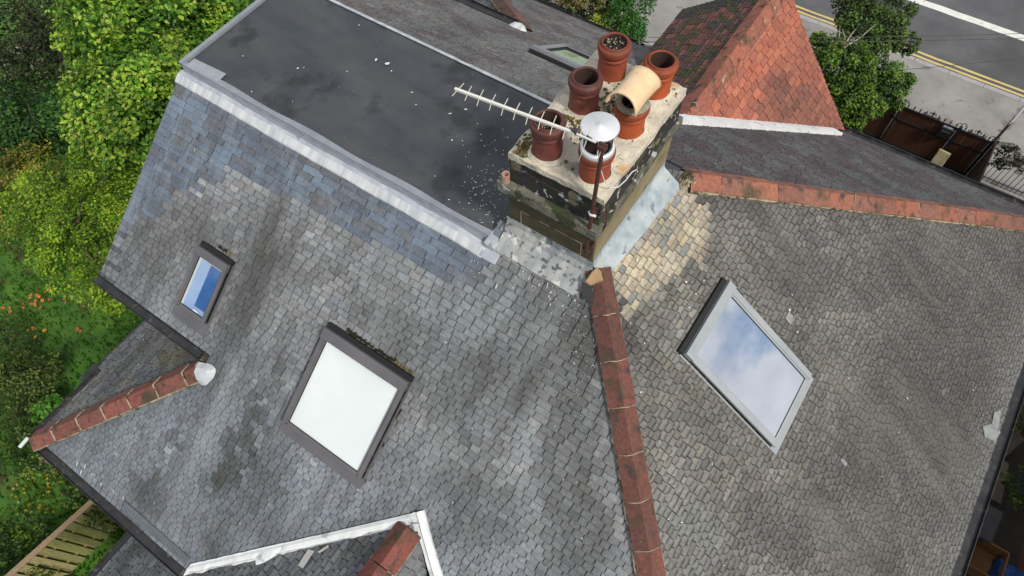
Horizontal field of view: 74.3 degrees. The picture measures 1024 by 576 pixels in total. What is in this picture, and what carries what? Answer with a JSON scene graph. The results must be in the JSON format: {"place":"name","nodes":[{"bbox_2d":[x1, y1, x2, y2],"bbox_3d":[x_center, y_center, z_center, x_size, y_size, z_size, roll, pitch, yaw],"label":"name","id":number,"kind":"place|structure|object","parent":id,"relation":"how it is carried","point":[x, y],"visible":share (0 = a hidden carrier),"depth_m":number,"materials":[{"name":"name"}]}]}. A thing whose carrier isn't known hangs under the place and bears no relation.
{"place":"outdoors","nodes":[
{"label":"outdoors","id":0,"kind":"place"},
{"bbox_2d":[0,0,254,575],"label":"lawn","id":1,"kind":"structure","parent":0,"point":[67,325],"depth_m":14.91,"materials":[{"name":"green plant"}]},
{"bbox_2d":[0,33,52,114],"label":"shrub","id":2,"kind":"object","parent":1,"relation":"on","point":[4,69],"visible":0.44,"depth_m":16.75,"materials":[{"name":"green plant"}]},
{"bbox_2d":[0,310,66,441],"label":"shrub","id":3,"kind":"object","parent":1,"relation":"on","point":[33,382],"visible":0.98,"depth_m":13.41,"materials":[{"name":"green plant"}]},
{"bbox_2d":[0,139,66,235],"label":"shrub","id":4,"kind":"object","parent":1,"relation":"on","point":[15,159],"visible":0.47,"depth_m":14.76,"materials":[{"name":"green plant"}]},
{"bbox_2d":[0,68,79,170],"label":"shrub","id":5,"kind":"object","parent":1,"relation":"on","point":[22,126],"visible":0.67,"depth_m":15.41,"materials":[{"name":"green plant"}]},
{"bbox_2d":[38,457,48,468],"bbox_3d":[-9.267,3.463,13.487,0.322,0.232,0.258,30,66,17],"label":"stone","id":6,"kind":"object","parent":1,"relation":"on","point":[41,459],"visible":0.18,"depth_m":13.41,"materials":[{"name":"grey stone"}]},
{"bbox_2d":[0,261,87,536],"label":"flowers","id":7,"kind":"object","parent":1,"relation":"on","point":[35,336],"visible":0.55,"depth_m":14.88,"materials":[{"name":"green plant"}]},
{"bbox_2d":[0,0,89,91],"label":"shrub","id":8,"kind":"object","parent":1,"relation":"on","point":[29,20],"visible":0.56,"depth_m":16.52,"materials":[{"name":"green plant"}]},
{"bbox_2d":[0,421,89,575],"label":"weeds","id":9,"kind":"object","parent":1,"relation":"on","point":[19,553],"visible":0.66,"depth_m":12.69,"materials":[{"name":"green plant"}]},
{"bbox_2d":[27,393,62,422],"bbox_3d":[-9.176,2.522,13.528,0.752,1.109,0.724,30,66,17],"label":"sapling","id":10,"kind":"object","parent":1,"relation":"on","point":[52,399],"visible":0.65,"depth_m":13.22,"materials":[{"name":"green plant"}]},
{"bbox_2d":[5,500,118,575],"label":"garden fence","id":11,"kind":"object","parent":1,"relation":"on","point":[53,543],"visible":0.56,"depth_m":11.95,"materials":[{"name":"beige wood"}]},
{"bbox_2d":[23,502,111,575],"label":"ivy","id":12,"kind":"object","parent":11,"relation":"attached to","point":[100,519],"visible":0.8,"depth_m":11.85,"materials":[{"name":"green plant"}]},
{"bbox_2d":[0,145,140,317],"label":"shrub","id":13,"kind":"object","parent":1,"relation":"on","point":[68,228],"visible":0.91,"depth_m":11.95,"materials":[{"name":"green plant"}]},
{"bbox_2d":[41,0,255,171],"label":"broadleaf tree","id":14,"kind":"object","parent":1,"relation":"on","point":[121,116],"visible":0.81,"depth_m":11.18,"materials":[{"name":"green plant"}]},
{"bbox_2d":[547,1,650,48],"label":"front bed","id":15,"kind":"object","parent":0,"point":[648,47],"depth_m":19.08,"materials":[{"name":"soil"}]},
{"bbox_2d":[543,0,616,31],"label":"shrub","id":16,"kind":"object","parent":15,"relation":"on","point":[592,9],"visible":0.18,"depth_m":16.81,"materials":[{"name":"green plant"}]},
{"bbox_2d":[555,0,606,16],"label":"shrub","id":17,"kind":"object","parent":15,"relation":"on","point":[582,4],"visible":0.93,"depth_m":15.90,"materials":[{"name":"green plant"}]},
{"bbox_2d":[586,6,625,30],"bbox_3d":[2.314,-6.159,17.376,1.138,2.357,1.048,30,66,17],"label":"shrub","id":18,"kind":"object","parent":15,"relation":"on","point":[596,16],"visible":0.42,"depth_m":16.53,"materials":[{"name":"green plant"}]},
{"bbox_2d":[602,0,657,41],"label":"hedge","id":19,"kind":"object","parent":15,"relation":"on","point":[633,19],"visible":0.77,"depth_m":16.20,"materials":[{"name":"green plant"}]},
{"bbox_2d":[550,0,1023,199],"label":"pavement","id":20,"kind":"structure","parent":0,"point":[972,106],"depth_m":17.68,"materials":[{"name":"grey concrete"}]},
{"bbox_2d":[830,0,921,58],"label":"garden tree","id":21,"kind":"object","parent":20,"relation":"on","point":[885,19],"visible":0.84,"depth_m":15.58,"materials":[{"name":"green plant"}]},
{"bbox_2d":[968,105,1023,172],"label":"sign post","id":22,"kind":"object","parent":20,"relation":"on","point":[1020,111],"visible":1,"depth_m":14.89,"materials":[{"name":"grey metal"}]},
{"bbox_2d":[982,157,1023,195],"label":"railing","id":23,"kind":"object","parent":20,"relation":"on","point":[1008,179],"visible":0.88,"depth_m":16.06,"materials":[{"name":"black metal"}]},
{"bbox_2d":[991,143,1023,170],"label":"shrub","id":24,"kind":"object","parent":20,"relation":"on","point":[1015,162],"visible":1,"depth_m":15.62,"materials":[{"name":"green plant"}]},
{"bbox_2d":[998,129,1023,174],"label":"damp patches","id":25,"kind":"object","parent":20,"relation":"on","point":[1019,170],"visible":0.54,"depth_m":16.71,"materials":[{"name":"grey concrete"}]},
{"bbox_2d":[646,38,1018,41],"bbox_3d":[8.096,-5.197,14.110,10.563,0.111,0.011,0,61,1],"label":"overhead cable","id":26,"kind":"object","parent":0,"point":[916,40],"visible":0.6,"depth_m":14.13,"materials":[{"name":"black plastic"}]},
{"bbox_2d":[650,33,1023,37],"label":"overhead cable","id":27,"kind":"object","parent":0,"point":[892,36],"visible":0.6,"depth_m":14.07,"materials":[{"name":"black plastic"}]},
{"bbox_2d":[794,0,1023,97],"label":"road","id":28,"kind":"structure","parent":0,"point":[927,23],"depth_m":19.01,"materials":[{"name":"grey asphalt"}]},
{"bbox_2d":[795,5,1023,91],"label":"yellow line","id":29,"kind":"object","parent":28,"relation":"on","point":[970,71],"visible":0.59,"depth_m":18.47,"materials":[{"name":"paint"}]},
{"bbox_2d":[797,10,1023,96],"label":"yellow line","id":30,"kind":"object","parent":28,"relation":"on","point":[936,63],"visible":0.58,"depth_m":18.40,"materials":[{"name":"paint"}]},
{"bbox_2d":[909,0,1023,40],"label":"white line","id":31,"kind":"object","parent":28,"relation":"on","point":[962,16],"visible":1,"depth_m":19.33,"materials":[{"name":"paint"}]},
{"bbox_2d":[844,125,1023,575],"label":"yard","id":32,"kind":"structure","parent":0,"point":[1009,536],"depth_m":12.60,"materials":[{"name":"concrete"}]},
{"bbox_2d":[18,0,1023,575],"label":"house","id":33,"kind":"structure","parent":32,"relation":"on","point":[376,300],"depth_m":7.08,"materials":[{"name":"stone"}]},
{"bbox_2d":[452,83,637,254],"bbox_3d":[0.247,-0.822,5.210,1.378,1.461,0.429,11,62,8],"label":"tv aerial","id":34,"kind":"object","parent":33,"relation":"attached to","point":[602,148],"visible":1,"depth_m":4.69,"materials":[{"name":"metal"}]},
{"bbox_2d":[808,24,917,132],"bbox_3d":[7.697,-4.433,15.869,2.685,3.022,2.121,30,66,17],"label":"garden tree","id":35,"kind":"object","parent":32,"relation":"on","point":[853,84],"visible":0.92,"depth_m":14.89,"materials":[{"name":"green plant"}]},
{"bbox_2d":[879,100,909,140],"bbox_3d":[9.298,-4.057,16.485,0.172,1.423,0.080,30,66,17],"label":"gate post","id":36,"kind":"object","parent":32,"relation":"on","point":[890,125],"visible":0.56,"depth_m":16.51,"materials":[{"name":"black metal"}]},
{"bbox_2d":[832,94,901,138],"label":"wooden gate","id":37,"kind":"structure","parent":36,"relation":"attached to","point":[875,128],"depth_m":16.81,"materials":[{"name":"brown wood"}]},
{"bbox_2d":[882,104,958,160],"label":"wooden gate","id":38,"kind":"structure","parent":36,"relation":"attached to","point":[923,135],"depth_m":16.31,"materials":[{"name":"brown wood"}]},
{"bbox_2d":[931,148,950,165],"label":"stone slab","id":39,"kind":"structure","parent":32,"relation":"on","point":[941,157],"depth_m":15.74,"materials":[{"name":"beige stone"}]},
{"bbox_2d":[942,123,967,149],"bbox_3d":[10.390,-3.424,16.098,0.172,1.423,0.080,30,66,17],"label":"gate post","id":40,"kind":"object","parent":32,"relation":"on","point":[952,138],"visible":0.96,"depth_m":15.84,"materials":[{"name":"black metal"}]},
{"bbox_2d":[943,126,990,173],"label":"wooden gate","id":41,"kind":"structure","parent":40,"relation":"attached to","point":[965,149],"depth_m":15.95,"materials":[{"name":"brown wood"}]},
{"bbox_2d":[962,136,999,175],"bbox_3d":[10.992,-3.074,15.883,0.172,1.423,0.080,30,66,17],"label":"gate post","id":42,"kind":"object","parent":32,"relation":"on","point":[979,156],"visible":0.98,"depth_m":15.83,"materials":[{"name":"black metal"}]},
{"bbox_2d":[965,140,999,182],"bbox_3d":[9.755,-1.362,14.971,0.064,1.353,4.500,30,66,17],"label":"side fence","id":43,"kind":"object","parent":32,"relation":"on","point":[977,171],"visible":0.16,"depth_m":15.33,"materials":[{"name":"brown wood"}]},
{"bbox_2d":[966,541,1009,575],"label":"wooden crate","id":44,"kind":"object","parent":32,"relation":"on","point":[985,554],"visible":0.5,"depth_m":12.14,"materials":[{"name":"orange wood"}]},
{"bbox_2d":[977,505,1002,542],"bbox_3d":[8.095,4.183,12.074,0.600,1.038,0.650,30,66,17],"label":"wheelie bin","id":45,"kind":"object","parent":32,"relation":"on","point":[991,522],"visible":0.15,"depth_m":11.59,"materials":[{"name":"grey plastic"}]},
{"bbox_2d":[991,461,1008,503],"bbox_3d":[9.167,3.631,12.698,0.180,0.040,0.844,25,64,15],"label":"timber plank","id":46,"kind":"object","parent":32,"relation":"on","point":[997,495],"visible":0.57,"depth_m":12.62,"materials":[{"name":"wood"}]},
{"bbox_2d":[988,558,1022,575],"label":"blue bag","id":47,"kind":"object","parent":32,"relation":"on","point":[1010,570],"visible":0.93,"depth_m":11.90,"materials":[{"name":"plastic"}]},
{"bbox_2d":[1000,404,1023,513],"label":"shrub","id":48,"kind":"object","parent":32,"relation":"on","point":[1018,498],"visible":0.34,"depth_m":12.29,"materials":[{"name":"green plant"}]},
{"bbox_2d":[1006,432,1023,455],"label":"timber plank","id":49,"kind":"object","parent":32,"relation":"on","point":[1015,442],"visible":0.33,"depth_m":13.03,"materials":[{"name":"wood"}]},
{"bbox_2d":[1007,406,1023,453],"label":"timber plank","id":50,"kind":"object","parent":32,"relation":"on","point":[1018,421],"visible":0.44,"depth_m":13.22,"materials":[{"name":"wood"}]},
{"bbox_2d":[1016,544,1023,575],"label":"neighbour house","id":51,"kind":"structure","parent":32,"relation":"on","point":[1020,566],"depth_m":12.12,"materials":[{"name":"red brick"}]},
{"bbox_2d":[875,57,1023,71],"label":"overhead cable","id":52,"kind":"object","parent":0,"point":[948,65],"visible":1,"depth_m":13.94,"materials":[{"name":"black plastic"}]},
{"label":"ground","id":53,"kind":"structure","parent":0,"visible":0},
{"bbox_2d":[799,14,1023,102],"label":"kerb","id":54,"kind":"structure","parent":53,"relation":"on","point":[960,76],"depth_m":18.21,"materials":[{"name":"grey concrete"}]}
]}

